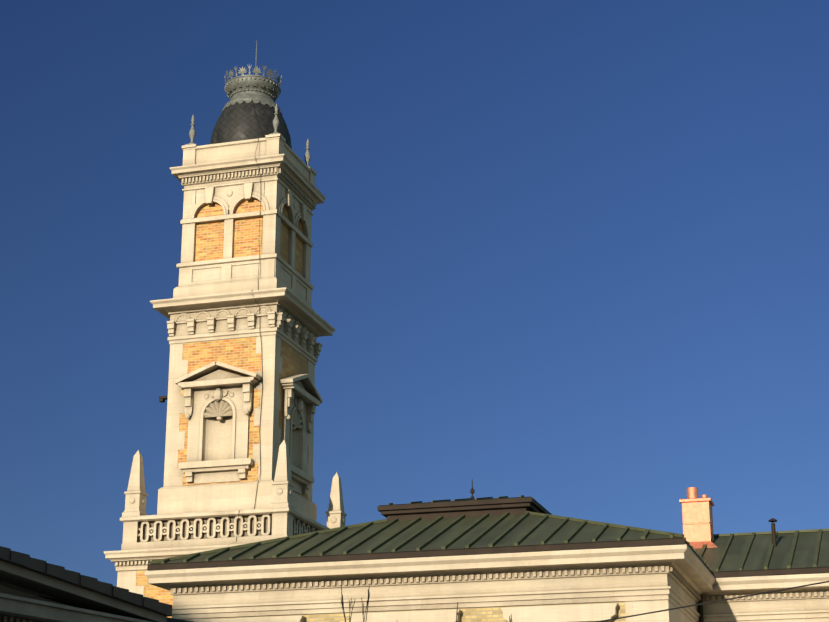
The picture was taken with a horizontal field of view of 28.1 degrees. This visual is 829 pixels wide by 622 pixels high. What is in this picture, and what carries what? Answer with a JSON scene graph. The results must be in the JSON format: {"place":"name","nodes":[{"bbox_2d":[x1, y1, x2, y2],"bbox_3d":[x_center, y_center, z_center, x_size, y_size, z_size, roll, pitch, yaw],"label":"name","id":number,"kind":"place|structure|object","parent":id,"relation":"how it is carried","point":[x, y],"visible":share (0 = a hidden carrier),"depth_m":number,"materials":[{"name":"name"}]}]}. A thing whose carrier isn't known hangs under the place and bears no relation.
{"place":"outdoors","nodes":[
{"label":"outdoors","id":0,"kind":"place"},
{"bbox_2d":[0,560,166,621],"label":"pavilion stonework","id":1,"kind":"object","parent":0,"point":[71,603],"visible":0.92,"depth_m":27.24,"materials":[{"name":"stone"}]},
{"bbox_2d":[0,580,56,599],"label":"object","id":2,"kind":"structure","parent":1,"relation":"on","point":[13,586],"depth_m":27.21,"materials":[{"name":"black"}]},
{"bbox_2d":[0,546,171,616],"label":"pavilion verge tiles","id":3,"kind":"object","parent":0,"point":[39,566],"visible":0.71,"depth_m":27.58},
{"bbox_2d":[159,396,167,402],"bbox_3d":[-8.789,3.105,58.329,0.360,0.180,0.230,-5,-19,16],"label":"floodlight","id":4,"kind":"object","parent":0,"point":[162,399],"visible":0.82,"depth_m":58.28,"materials":[{"name":"black metal"}]},
{"bbox_2d":[167,617,193,621],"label":"link block roof","id":5,"kind":"structure","parent":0,"point":[173,620],"depth_m":30.06,"materials":[{"name":"black"}]},
{"bbox_2d":[0,0,828,586],"label":"sky","id":6,"kind":"structure","parent":0,"point":[571,257],"materials":[{"name":"blue"}]},
{"bbox_2d":[210,602,625,621],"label":"brick wall","id":7,"kind":"structure","parent":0,"point":[488,614],"depth_m":40.25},
{"bbox_2d":[341,586,511,621],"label":"tree branches","id":8,"kind":"object","parent":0,"point":[368,603],"visible":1,"depth_m":35.90,"materials":[{"name":"brown plant"}]},
{"bbox_2d":[147,480,828,577],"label":"roof trim","id":9,"kind":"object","parent":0,"point":[469,508],"visible":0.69,"depth_m":42.32,"materials":[{"name":"metal"}]},
{"bbox_2d":[595,581,828,621],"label":"overhead cable","id":10,"kind":"object","parent":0,"point":[713,601],"visible":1,"depth_m":23.00,"materials":[{"name":"black rubber"}]},
{"bbox_3d":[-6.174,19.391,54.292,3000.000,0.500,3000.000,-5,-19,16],"label":"ground","id":11,"kind":"structure","parent":0,"visible":0},
{"bbox_2d":[104,133,346,596],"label":"tower","id":12,"kind":"structure","parent":11,"relation":"on","point":[211,300],"depth_m":57.92,"materials":[{"name":"beige stone"}]},
{"bbox_2d":[136,199,307,617],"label":"brick wall","id":13,"kind":"structure","parent":12,"relation":"in","point":[241,352],"depth_m":58.44,"materials":[{"name":"orange brick"}]},
{"bbox_2d":[228,101,262,545],"bbox_3d":[-5.655,1.208,58.220,0.885,21.326,3.576,0,-18,0],"label":"lightning rod cable","id":14,"kind":"object","parent":12,"relation":"attached to","point":[259,317],"visible":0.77,"depth_m":57.89,"materials":[{"name":"black metal"}]},
{"bbox_2d":[185,103,310,167],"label":"finials","id":15,"kind":"object","parent":12,"relation":"on","point":[192,135],"visible":0.6,"depth_m":61.37,"materials":[{"name":"beige stone"}]},
{"bbox_2d":[210,41,291,148],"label":"dome","id":16,"kind":"structure","parent":12,"relation":"on","point":[237,122],"depth_m":61.90,"materials":[{"name":"grey metal"}]},
{"bbox_2d":[144,544,828,621],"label":"building wall","id":17,"kind":"structure","parent":11,"relation":"on","point":[641,580],"depth_m":40.77,"materials":[{"name":"beige stone"}]},
{"bbox_2d":[154,497,828,571],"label":"building roof","id":18,"kind":"structure","parent":17,"relation":"on","point":[803,556],"depth_m":43.32,"materials":[{"name":"green metal"}]},
{"bbox_2d":[149,495,828,571],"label":"building roof seams","id":19,"kind":"object","parent":18,"relation":"on","point":[496,540],"visible":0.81,"depth_m":43.09,"materials":[{"name":"green metal"}]},
{"bbox_2d":[768,518,776,546],"bbox_3d":[10.051,6.233,46.343,0.260,0.900,0.260,-5,-19,16],"label":"roof vent pipe","id":20,"kind":"object","parent":18,"relation":"on","point":[772,520],"visible":0.88,"depth_m":46.33,"materials":[{"name":"metal"}]},
{"bbox_2d":[679,487,716,547],"bbox_3d":[8.197,6.336,47.842,1.190,2.420,1.190,-5,-19,16],"label":"chimney","id":21,"kind":"object","parent":17,"relation":"on","point":[697,516],"visible":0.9,"depth_m":47.59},
{"bbox_2d":[698,594,703,621],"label":"downpipe","id":22,"kind":"object","parent":17,"relation":"attached to","point":[700,608],"visible":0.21,"depth_m":43.85,"materials":[{"name":"metal"}]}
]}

